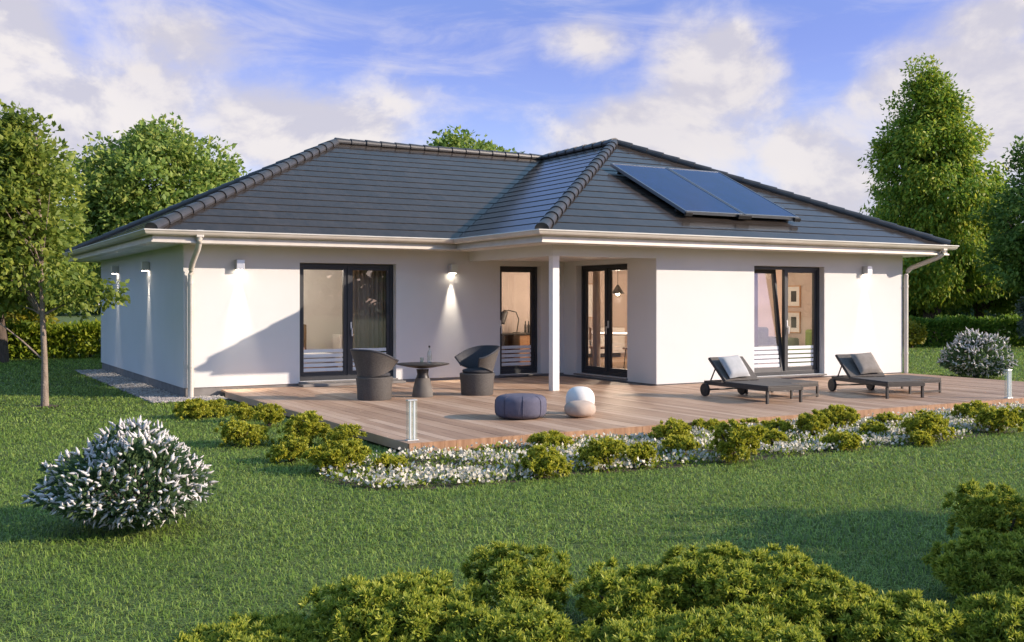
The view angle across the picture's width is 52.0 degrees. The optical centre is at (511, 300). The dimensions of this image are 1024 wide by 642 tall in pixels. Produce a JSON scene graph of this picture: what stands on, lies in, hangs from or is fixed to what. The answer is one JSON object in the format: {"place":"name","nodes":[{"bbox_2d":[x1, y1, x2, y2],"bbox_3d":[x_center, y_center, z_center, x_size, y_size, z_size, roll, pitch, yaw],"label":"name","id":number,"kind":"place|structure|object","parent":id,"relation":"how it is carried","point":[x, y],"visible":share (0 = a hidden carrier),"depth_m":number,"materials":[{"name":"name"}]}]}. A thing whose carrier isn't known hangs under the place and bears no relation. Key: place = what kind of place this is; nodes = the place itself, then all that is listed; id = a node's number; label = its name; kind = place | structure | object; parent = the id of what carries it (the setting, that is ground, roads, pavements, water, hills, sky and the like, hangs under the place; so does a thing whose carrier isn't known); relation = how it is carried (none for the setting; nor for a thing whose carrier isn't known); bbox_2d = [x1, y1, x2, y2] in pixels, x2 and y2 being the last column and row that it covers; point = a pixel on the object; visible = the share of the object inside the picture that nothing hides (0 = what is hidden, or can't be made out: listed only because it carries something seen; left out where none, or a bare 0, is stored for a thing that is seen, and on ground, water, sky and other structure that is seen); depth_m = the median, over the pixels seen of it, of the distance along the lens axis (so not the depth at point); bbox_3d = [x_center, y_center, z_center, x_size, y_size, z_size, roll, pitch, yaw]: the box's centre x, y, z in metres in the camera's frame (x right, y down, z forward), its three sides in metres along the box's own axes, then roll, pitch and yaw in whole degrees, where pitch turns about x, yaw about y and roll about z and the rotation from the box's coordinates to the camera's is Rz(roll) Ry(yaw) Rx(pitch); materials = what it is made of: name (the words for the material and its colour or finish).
{"place":"outdoors","nodes":[
{"label":"outdoors","id":0,"kind":"place"},
{"bbox_2d":[0,309,1023,641],"bbox_3d":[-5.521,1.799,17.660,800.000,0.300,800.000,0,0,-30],"label":"ground","id":1,"kind":"structure","parent":0,"point":[378,555],"depth_m":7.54,"materials":[{"name":"plant"}]},
{"bbox_2d":[4,305,59,346],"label":"golden bush","id":2,"kind":"object","parent":1,"relation":"on","point":[10,315],"visible":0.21,"depth_m":30.71,"materials":[{"name":"green plant"}]},
{"bbox_2d":[30,405,57,407],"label":"tree pit ground","id":3,"kind":"structure","parent":1,"relation":"on","point":[42,406],"depth_m":16.26,"materials":[{"name":"green plant"}]},
{"bbox_2d":[0,99,129,405],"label":"young tree","id":4,"kind":"object","parent":3,"relation":"on","point":[27,175],"visible":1,"depth_m":16.23,"materials":[{"name":"green plant"}]},
{"bbox_2d":[0,119,101,362],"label":"garden tree","id":5,"kind":"object","parent":1,"relation":"on","point":[4,350],"visible":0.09,"depth_m":28.39,"materials":[{"name":"green plant"}]},
{"bbox_2d":[5,318,100,358],"bbox_3d":[-15.924,1.125,29.671,13.829,1.327,1.759,0,0,-13],"label":"hedge","id":6,"kind":"object","parent":1,"relation":"on","point":[70,336],"visible":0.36,"depth_m":29.80,"materials":[{"name":"green plant"}]},
{"bbox_2d":[21,415,218,531],"bbox_3d":[-2.756,1.246,7.566,1.244,0.821,1.246,0,0,19],"label":"lilac shrub","id":7,"kind":"object","parent":1,"relation":"on","point":[182,487],"visible":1,"depth_m":7.31,"materials":[{"name":"grey plant"}]},
{"bbox_2d":[68,111,251,302],"bbox_3d":[-10.887,-2.226,34.903,5.600,7.779,7.981,0,0,40],"label":"garden tree","id":8,"kind":"object","parent":1,"relation":"on","point":[163,159],"visible":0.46,"depth_m":32.94,"materials":[{"name":"green plant"}]},
{"bbox_2d":[172,398,219,419],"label":"golden shrub","id":9,"kind":"object","parent":1,"relation":"on","point":[196,407],"visible":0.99,"depth_m":14.61,"materials":[{"name":"green plant"}]},
{"bbox_2d":[206,398,231,416],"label":"golden shrub","id":10,"kind":"object","parent":1,"relation":"on","point":[218,404],"visible":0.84,"depth_m":14.90,"materials":[{"name":"green plant"}]},
{"bbox_2d":[227,401,258,420],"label":"golden shrub","id":11,"kind":"object","parent":1,"relation":"on","point":[242,410],"visible":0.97,"depth_m":14.13,"materials":[{"name":"green plant"}]},
{"bbox_2d":[214,419,274,446],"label":"golden shrub","id":12,"kind":"object","parent":1,"relation":"on","point":[242,431],"visible":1,"depth_m":11.79,"materials":[{"name":"green plant"}]},
{"bbox_2d":[172,610,352,641],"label":"golden bush","id":13,"kind":"object","parent":1,"relation":"on","point":[290,626],"visible":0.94,"depth_m":4.88,"materials":[{"name":"green plant"}]},
{"bbox_2d":[252,402,286,426],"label":"golden shrub","id":14,"kind":"object","parent":1,"relation":"on","point":[267,413],"visible":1,"depth_m":13.62,"materials":[{"name":"green plant"}]},
{"bbox_2d":[265,435,309,463],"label":"golden shrub","id":15,"kind":"object","parent":1,"relation":"on","point":[293,449],"visible":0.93,"depth_m":10.57,"materials":[{"name":"green plant"}]},
{"bbox_2d":[276,410,330,444],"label":"golden shrub","id":16,"kind":"object","parent":1,"relation":"on","point":[310,427],"visible":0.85,"depth_m":11.92,"materials":[{"name":"green plant"}]},
{"bbox_2d":[326,422,367,446],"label":"golden shrub","id":17,"kind":"object","parent":1,"relation":"on","point":[345,432],"visible":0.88,"depth_m":11.71,"materials":[{"name":"green plant"}]},
{"bbox_2d":[295,566,490,641],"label":"golden bush","id":18,"kind":"object","parent":1,"relation":"on","point":[399,605],"visible":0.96,"depth_m":4.85,"materials":[{"name":"green plant"}]},
{"bbox_2d":[427,125,524,152],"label":"garden tree","id":19,"kind":"object","parent":1,"relation":"on","point":[456,141],"visible":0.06,"depth_m":41.34,"materials":[{"name":"green plant"}]},
{"bbox_2d":[62,137,958,397],"bbox_3d":[-0.820,-0.981,23.591,15.640,5.361,13.250,0,0,-30],"label":"bungalow","id":20,"kind":"object","parent":1,"relation":"on","point":[536,241],"visible":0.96,"depth_m":19.88,"materials":[{"name":"paint"}]},
{"bbox_2d":[235,259,244,269],"bbox_3d":[-4.679,-0.619,18.062,0.140,0.174,0.145,0,0,-30],"label":"wall lamp","id":21,"kind":"object","parent":20,"relation":"attached to","point":[239,264],"visible":1,"depth_m":18.00,"materials":[{"name":"silver metal"}]},
{"bbox_2d":[304,324,337,371],"bbox_3d":[-4.676,0.974,20.900,1.900,0.950,2.070,0,0,-30],"label":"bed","id":22,"kind":"object","parent":20,"relation":"on","point":[305,336],"visible":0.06,"depth_m":20.40,"materials":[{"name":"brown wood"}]},
{"bbox_2d":[332,334,341,366],"bbox_3d":[-3.279,1.089,22.981,1.200,0.720,0.460,0,0,-30],"label":"dresser","id":23,"kind":"object","parent":20,"relation":"on","point":[336,341],"visible":0.16,"depth_m":22.60,"materials":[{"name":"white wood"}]},
{"bbox_2d":[299,263,397,383],"bbox_3d":[-3.007,0.396,19.206,1.900,2.146,0.268,0,0,-30],"label":"window","id":24,"kind":"structure","parent":20,"relation":"in","point":[346,371],"depth_m":19.25,"materials":[{"name":"clear glass"}]},
{"bbox_2d":[353,270,384,370],"bbox_3d":[-2.631,0.314,19.961,0.954,2.250,0.102,0,0,-30],"label":"curtain","id":25,"kind":"object","parent":20,"relation":"hanging from","point":[368,309],"visible":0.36,"depth_m":19.91,"materials":[{"name":"grey fabric"}]},
{"bbox_2d":[502,332,529,365],"bbox_3d":[-0.041,1.079,23.071,1.700,0.740,0.700,0,0,-30],"label":"desk","id":26,"kind":"object","parent":20,"relation":"on","point":[516,339],"visible":0.09,"depth_m":22.92,"materials":[{"name":"brown wood"}]},
{"bbox_2d":[502,310,520,332],"bbox_3d":[-0.079,0.453,23.049,0.608,0.513,0.220,0,0,-30],"label":"desk lamp","id":27,"kind":"object","parent":26,"relation":"on","point":[504,314],"visible":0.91,"depth_m":22.95,"materials":[{"name":"grey metal"}]},
{"bbox_2d":[499,266,542,375],"bbox_3d":[0.129,0.401,21.014,0.980,2.176,0.268,0,0,-30],"label":"glass door","id":28,"kind":"structure","parent":20,"relation":"in","point":[530,367],"depth_m":21.16,"materials":[{"name":"clear"}]},
{"bbox_2d":[588,283,592,317],"bbox_3d":[1.762,-0.001,27.151,0.900,0.900,0.028,0,0,-30],"label":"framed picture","id":29,"kind":"object","parent":20,"relation":"attached to","point":[590,297],"depth_m":27.31,"materials":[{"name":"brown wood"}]},
{"bbox_2d":[592,271,599,366],"bbox_3d":[1.704,0.314,21.253,0.102,2.250,0.264,0,0,-15],"label":"curtain","id":30,"kind":"object","parent":20,"relation":"hanging from","point":[596,325],"visible":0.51,"depth_m":21.15,"materials":[{"name":"grey fabric"}]},
{"bbox_2d":[573,264,627,379],"bbox_3d":[1.788,0.391,20.368,0.268,2.176,1.770,0,0,-30],"label":"glass door","id":31,"kind":"structure","parent":20,"relation":"in","point":[608,369],"depth_m":20.40,"materials":[{"name":"black metal"}]},
{"bbox_2d":[588,327,624,357],"bbox_3d":[1.861,1.074,26.880,2.200,0.750,0.440,0,0,-30],"label":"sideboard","id":32,"kind":"object","parent":20,"relation":"on","point":[618,344],"visible":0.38,"depth_m":27.09,"materials":[{"name":"beige wood"}]},
{"bbox_2d":[610,163,745,218],"bbox_3d":[3.199,-2.165,20.585,1.450,1.239,2.422,0,0,-30],"label":"solar panel","id":33,"kind":"object","parent":20,"relation":"attached to","point":[677,192],"visible":1,"depth_m":20.42,"materials":[{"name":"blue"}]},
{"bbox_2d":[668,168,800,221],"bbox_3d":[4.446,-2.165,21.304,1.450,1.239,2.422,0,0,-30],"label":"solar panel","id":34,"kind":"object","parent":20,"relation":"attached to","point":[747,202],"visible":0.92,"depth_m":21.16,"materials":[{"name":"blue"}]},
{"bbox_2d":[754,273,757,364],"bbox_3d":[4.614,0.339,20.479,0.424,2.200,0.102,0,0,-30],"label":"curtain","id":35,"kind":"object","parent":20,"relation":"hanging from","point":[755,309],"visible":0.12,"depth_m":20.55,"materials":[{"name":"white fabric"}]},
{"bbox_2d":[758,327,798,359],"bbox_3d":[5.193,0.969,23.519,2.240,0.720,1.050,0,0,-24],"label":"bed","id":36,"kind":"object","parent":20,"relation":"on","point":[765,339],"visible":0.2,"depth_m":24.07,"materials":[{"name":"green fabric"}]},
{"bbox_2d":[754,266,826,377],"bbox_3d":[5.313,0.406,20.613,1.900,2.146,0.494,0,0,-30],"label":"window","id":37,"kind":"structure","parent":20,"relation":"in","point":[782,347],"depth_m":20.65,"materials":[{"name":"clear glass"}]},
{"bbox_2d":[788,285,800,306],"bbox_3d":[6.519,-0.101,24.313,0.028,0.500,0.420,0,0,-30],"label":"framed picture","id":38,"kind":"object","parent":20,"relation":"attached to","point":[794,296],"visible":0.77,"depth_m":24.29,"materials":[{"name":"beige paper"}]},
{"bbox_2d":[788,311,800,332],"bbox_3d":[6.519,0.499,24.313,0.028,0.500,0.420,0,0,-30],"label":"framed picture","id":39,"kind":"object","parent":20,"relation":"attached to","point":[794,321],"visible":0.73,"depth_m":24.29,"materials":[{"name":"white paper"}]},
{"bbox_2d":[788,329,811,362],"bbox_3d":[6.445,0.989,22.558,0.830,0.720,0.700,0,0,-45],"label":"green armchair","id":40,"kind":"object","parent":20,"relation":"in","point":[808,336],"visible":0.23,"depth_m":22.64,"materials":[{"name":"green fabric"}]},
{"bbox_2d":[435,594,595,641],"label":"golden bush","id":41,"kind":"object","parent":1,"relation":"on","point":[514,621],"visible":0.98,"depth_m":4.64,"materials":[{"name":"green plant"}]},
{"bbox_2d":[459,540,574,613],"bbox_3d":[0.037,1.451,5.443,0.627,0.410,0.620,0,0,-34],"label":"golden bush","id":42,"kind":"object","parent":1,"relation":"on","point":[515,574],"visible":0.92,"depth_m":5.39,"materials":[{"name":"green plant"}]},
{"bbox_2d":[23,257,1021,316],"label":"woods","id":43,"kind":"object","parent":1,"relation":"on","point":[99,312],"depth_m":113.02,"materials":[{"name":"green plant"}]},
{"bbox_2d":[567,614,673,641],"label":"golden bush","id":44,"kind":"object","parent":1,"relation":"on","point":[613,630],"visible":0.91,"depth_m":4.63,"materials":[{"name":"green plant"}]},
{"bbox_2d":[221,373,1023,453],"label":"terrace deck","id":45,"kind":"structure","parent":1,"relation":"on","point":[448,414],"depth_m":15.38,"materials":[{"name":"brown wood"}]},
{"bbox_2d":[350,349,398,400],"bbox_3d":[-2.151,1.125,16.147,0.753,0.787,0.668,0,0,43],"label":"tub chair","id":46,"kind":"object","parent":45,"relation":"on","point":[374,379],"visible":1,"depth_m":15.93,"materials":[{"name":"grey wicker"}]},
{"bbox_2d":[405,399,417,440],"bbox_3d":[-1.091,1.296,11.418,0.130,0.445,0.080,0,0,-30],"label":"glass bollard","id":47,"kind":"object","parent":45,"relation":"on","point":[410,400],"visible":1,"depth_m":11.40,"materials":[{"name":"grey"}]},
{"bbox_2d":[396,362,448,397],"bbox_3d":[-1.414,1.256,16.623,0.850,0.527,0.850,0,0,-30],"label":"round table","id":48,"kind":"object","parent":45,"relation":"on","point":[422,387],"visible":0.96,"depth_m":16.51,"materials":[{"name":"concrete"}]},
{"bbox_2d":[455,345,499,395],"bbox_3d":[-0.528,1.125,17.064,0.668,0.787,0.753,0,0,-42],"label":"tub chair","id":49,"kind":"object","parent":45,"relation":"on","point":[477,374],"visible":1,"depth_m":16.86,"materials":[{"name":"grey wicker"}]},
{"bbox_2d":[495,393,546,419],"bbox_3d":[0.113,1.364,13.614,0.681,0.310,0.682,0,0,40],"label":"round pouf","id":50,"kind":"object","parent":45,"relation":"on","point":[522,406],"visible":1,"depth_m":13.35,"materials":[{"name":"blue fabric"}]},
{"bbox_2d":[564,400,595,417],"bbox_3d":[0.887,1.411,13.713,0.400,0.215,0.430,0,0,40],"label":"pebble pouf","id":51,"kind":"object","parent":45,"relation":"on","point":[579,408],"visible":1,"depth_m":13.56,"materials":[{"name":"beige fabric"}]},
{"bbox_2d":[566,386,594,403],"bbox_3d":[0.919,1.337,14.159,0.390,0.365,0.390,0,0,40],"label":"pebble pouf","id":52,"kind":"object","parent":51,"relation":"on","point":[580,393],"visible":0.51,"depth_m":14.03,"materials":[{"name":"beige fabric"}]},
{"bbox_2d":[700,356,803,403],"bbox_3d":[3.705,1.208,16.265,0.792,0.622,1.565,0,0,-27],"label":"sun lounger","id":53,"kind":"object","parent":45,"relation":"on","point":[743,384],"visible":0.94,"depth_m":16.34,"materials":[{"name":"grey metal"}]},
{"bbox_2d":[718,355,749,377],"bbox_3d":[3.498,1.034,16.541,0.420,0.420,0.130,-4,-38,-29],"label":"pillow","id":54,"kind":"object","parent":53,"relation":"on","point":[734,366],"visible":1,"depth_m":16.47,"materials":[{"name":"white fabric"}]},
{"bbox_2d":[745,378,818,398],"bbox_3d":[4.321,1.397,16.847,0.620,0.245,0.980,0,0,-33],"label":"lounger footrest","id":55,"kind":"object","parent":45,"relation":"on","point":[805,383],"visible":0.53,"depth_m":16.58,"materials":[{"name":"grey fabric"}]},
{"bbox_2d":[828,354,924,398],"bbox_3d":[5.917,1.208,17.088,0.792,0.622,1.565,0,0,-16],"label":"sun lounger","id":56,"kind":"object","parent":45,"relation":"on","point":[870,381],"visible":0.91,"depth_m":17.24,"materials":[{"name":"grey metal"}]},
{"bbox_2d":[850,352,881,373],"bbox_3d":[5.872,1.034,17.428,0.420,0.420,0.130,-3,-39,-19],"label":"pillow","id":57,"kind":"object","parent":56,"relation":"on","point":[865,363],"visible":1,"depth_m":17.36,"materials":[{"name":"grey fabric"}]},
{"bbox_2d":[873,374,940,393],"bbox_3d":[6.612,1.397,17.637,0.660,0.245,0.900,0,0,-22],"label":"lounger footrest","id":58,"kind":"object","parent":45,"relation":"on","point":[927,379],"visible":0.56,"depth_m":17.32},
{"bbox_2d":[1003,369,1012,397],"bbox_3d":[7.743,1.296,16.396,0.130,0.445,0.080,0,0,-30],"label":"glass bollard","id":59,"kind":"object","parent":45,"relation":"on","point":[1008,383],"visible":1,"depth_m":16.38,"materials":[{"name":"grey"}]},
{"bbox_2d":[571,555,686,630],"bbox_3d":[0.626,1.482,5.261,0.672,0.349,0.666,0,0,-32],"label":"golden bush","id":60,"kind":"object","parent":1,"relation":"on","point":[634,596],"visible":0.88,"depth_m":5.15,"materials":[{"name":"green plant"}]},
{"bbox_2d":[314,401,1023,488],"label":"flower carpet","id":61,"kind":"object","parent":1,"relation":"on","point":[474,474],"depth_m":10.78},
{"bbox_2d":[634,539,783,612],"bbox_3d":[1.019,1.462,5.438,0.834,0.390,0.830,0,0,13],"label":"golden bush","id":62,"kind":"object","parent":1,"relation":"on","point":[700,578],"visible":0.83,"depth_m":5.24,"materials":[{"name":"green plant"}]},
{"bbox_2d":[645,601,824,641],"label":"golden bush","id":63,"kind":"object","parent":1,"relation":"on","point":[709,624],"visible":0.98,"depth_m":4.62,"materials":[{"name":"green plant"}]},
{"bbox_2d":[722,542,879,638],"bbox_3d":[1.435,1.465,5.301,0.748,0.385,0.863,0,0,-21],"label":"golden bush","id":64,"kind":"object","parent":1,"relation":"on","point":[804,581],"visible":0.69,"depth_m":5.14,"materials":[{"name":"green plant"}]},
{"bbox_2d":[786,579,977,641],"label":"golden bush","id":65,"kind":"object","parent":1,"relation":"on","point":[908,615],"visible":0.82,"depth_m":4.90,"materials":[{"name":"green plant"}]},
{"bbox_2d":[902,318,928,347],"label":"golden bush","id":66,"kind":"object","parent":1,"relation":"on","point":[914,338],"visible":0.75,"depth_m":36.29,"materials":[{"name":"green plant"}]},
{"bbox_2d":[902,265,957,317],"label":"garden tree","id":67,"kind":"object","parent":1,"relation":"on","point":[912,312],"visible":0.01,"depth_m":43.14,"materials":[{"name":"green plant"}]},
{"bbox_2d":[857,53,1012,342],"bbox_3d":[16.403,-3.972,40.798,6.644,11.270,6.080,0,0,-30],"label":"tall tree","id":68,"kind":"object","parent":1,"relation":"on","point":[943,187],"visible":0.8,"depth_m":39.57,"materials":[{"name":"green plant"}]},
{"bbox_2d":[902,313,1023,346],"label":"hedge","id":69,"kind":"object","parent":1,"relation":"on","point":[944,326],"visible":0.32,"depth_m":37.30,"materials":[{"name":"green plant"}]},
{"bbox_2d":[908,225,1023,331],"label":"garden tree","id":70,"kind":"object","parent":1,"relation":"on","point":[1002,305],"visible":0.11,"depth_m":44.35,"materials":[{"name":"green plant"}]},
{"bbox_2d":[920,526,1023,600],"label":"golden bush","id":71,"kind":"object","parent":1,"relation":"on","point":[981,560],"visible":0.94,"depth_m":5.59,"materials":[{"name":"green plant"}]},
{"bbox_2d":[936,328,1017,377],"bbox_3d":[9.880,1.104,22.331,1.602,1.106,1.648,0,0,25],"label":"lilac shrub","id":72,"kind":"object","parent":1,"relation":"on","point":[970,343],"visible":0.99,"depth_m":22.00,"materials":[{"name":"grey plant"}]},
{"bbox_2d":[932,581,1023,641],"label":"golden bush","id":73,"kind":"object","parent":1,"relation":"on","point":[1004,616],"visible":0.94,"depth_m":4.95,"materials":[{"name":"green plant"}]},
{"bbox_2d":[942,477,1023,546],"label":"golden bush","id":74,"kind":"object","parent":1,"relation":"on","point":[1000,509],"visible":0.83,"depth_m":6.32,"materials":[{"name":"green plant"}]},
{"bbox_2d":[967,135,1023,294],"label":"garden tree","id":75,"kind":"object","parent":1,"relation":"on","point":[1007,239],"visible":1,"depth_m":36.03,"materials":[{"name":"green plant"}]},
{"bbox_2d":[1001,526,1023,588],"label":"golden bush","id":76,"kind":"object","parent":1,"relation":"on","point":[1020,530],"visible":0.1,"depth_m":5.72,"materials":[{"name":"green plant"}]},
{"bbox_2d":[1015,293,1023,337],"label":"ornamental shrub","id":77,"kind":"object","parent":1,"relation":"on","point":[1020,309],"visible":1,"depth_m":36.69,"materials":[{"name":"green plant"}]},
{"bbox_2d":[0,0,1023,304],"label":"sky","id":78,"kind":"structure","parent":0,"point":[787,95],"materials":[{"name":"blue"}]},
{"bbox_2d":[589,327,604,365],"bbox_3d":[1.873,1.009,22.409,0.446,0.882,0.440,0,0,0],"label":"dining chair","id":79,"kind":"object","parent":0,"point":[590,337],"visible":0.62,"depth_m":22.24,"materials":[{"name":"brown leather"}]},
{"bbox_2d":[315,407,1023,489],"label":"planting ground","id":80,"kind":"structure","parent":0,"point":[448,484],"depth_m":10.56,"materials":[{"name":"soil"}]},
{"bbox_2d":[300,437,371,471],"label":"golden shrub","id":81,"kind":"object","parent":80,"relation":"on","point":[340,453],"visible":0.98,"depth_m":9.99,"materials":[{"name":"green plant"}]},
{"bbox_2d":[372,452,410,472],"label":"golden shrub","id":82,"kind":"object","parent":80,"relation":"on","point":[386,459],"visible":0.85,"depth_m":9.99,"materials":[{"name":"green plant"}]},
{"bbox_2d":[514,442,573,479],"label":"golden shrub","id":83,"kind":"object","parent":80,"relation":"on","point":[540,459],"visible":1,"depth_m":9.69,"materials":[{"name":"green plant"}]},
{"bbox_2d":[526,430,573,447],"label":"golden shrub","id":84,"kind":"object","parent":80,"relation":"on","point":[555,436],"visible":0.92,"depth_m":11.49,"materials":[{"name":"green plant"}]},
{"bbox_2d":[573,435,631,472],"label":"golden shrub","id":85,"kind":"object","parent":80,"relation":"on","point":[601,450],"visible":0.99,"depth_m":10.17,"materials":[{"name":"green plant"}]},
{"bbox_2d":[620,440,661,467],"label":"golden shrub","id":86,"kind":"object","parent":80,"relation":"on","point":[645,451],"visible":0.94,"depth_m":10.37,"materials":[{"name":"green plant"}]},
{"bbox_2d":[648,417,693,438],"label":"golden shrub","id":87,"kind":"object","parent":80,"relation":"on","point":[673,426],"visible":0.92,"depth_m":11.90,"materials":[{"name":"green plant"}]},
{"bbox_2d":[661,435,701,455],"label":"golden shrub","id":88,"kind":"object","parent":80,"relation":"on","point":[684,443],"visible":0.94,"depth_m":11.08,"materials":[{"name":"green plant"}]},
{"bbox_2d":[691,417,720,432],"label":"golden shrub","id":89,"kind":"object","parent":80,"relation":"on","point":[701,423],"visible":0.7,"depth_m":12.90,"materials":[{"name":"green plant"}]},
{"bbox_2d":[708,417,765,462],"bbox_3d":[2.303,1.420,10.722,0.581,0.468,0.530,0,0,-34],"label":"golden shrub","id":90,"kind":"object","parent":80,"relation":"on","point":[740,438],"visible":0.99,"depth_m":10.63,"materials":[{"name":"green plant"}]},
{"bbox_2d":[758,427,787,446],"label":"golden shrub","id":91,"kind":"object","parent":80,"relation":"on","point":[774,435],"visible":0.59,"depth_m":11.66,"materials":[{"name":"green plant"}]},
{"bbox_2d":[760,417,795,433],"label":"golden shrub","id":92,"kind":"object","parent":80,"relation":"on","point":[784,425],"visible":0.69,"depth_m":12.86,"materials":[{"name":"green plant"}]},
{"bbox_2d":[794,409,836,436],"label":"golden shrub","id":93,"kind":"object","parent":80,"relation":"on","point":[817,421],"visible":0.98,"depth_m":12.62,"materials":[{"name":"green plant"}]},
{"bbox_2d":[820,404,860,426],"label":"golden shrub","id":94,"kind":"object","parent":80,"relation":"on","point":[838,413],"visible":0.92,"depth_m":13.37,"materials":[{"name":"green plant"}]},
{"bbox_2d":[821,428,862,450],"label":"golden shrub","id":95,"kind":"object","parent":80,"relation":"on","point":[848,440],"visible":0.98,"depth_m":11.49,"materials":[{"name":"green plant"}]},
{"bbox_2d":[857,419,888,436],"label":"golden shrub","id":96,"kind":"object","parent":80,"relation":"on","point":[875,426],"visible":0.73,"depth_m":12.46,"materials":[{"name":"green plant"}]},
{"bbox_2d":[875,411,902,425],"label":"golden shrub","id":97,"kind":"object","parent":80,"relation":"on","point":[889,416],"visible":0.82,"depth_m":13.72,"materials":[{"name":"green plant"}]},
{"bbox_2d":[907,429,935,446],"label":"golden shrub","id":98,"kind":"object","parent":80,"relation":"on","point":[920,437],"visible":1,"depth_m":11.84,"materials":[{"name":"green plant"}]},
{"bbox_2d":[898,409,955,440],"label":"golden shrub","id":99,"kind":"object","parent":80,"relation":"on","point":[932,423],"visible":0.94,"depth_m":12.12,"materials":[{"name":"green plant"}]},
{"bbox_2d":[950,400,995,420],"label":"golden shrub","id":100,"kind":"object","parent":80,"relation":"on","point":[964,409],"visible":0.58,"depth_m":14.29,"materials":[{"name":"green plant"}]},
{"bbox_2d":[968,405,1023,432],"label":"golden shrub","id":101,"kind":"object","parent":80,"relation":"on","point":[992,417],"visible":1,"depth_m":12.97,"materials":[{"name":"green plant"}]},
{"label":"gravel ground","id":102,"kind":"structure","parent":0,"visible":0},
{"bbox_2d":[76,369,230,402],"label":"gravel","id":103,"kind":"structure","parent":102,"relation":"on","point":[145,392],"depth_m":19.33,"materials":[{"name":"grey gravel"}]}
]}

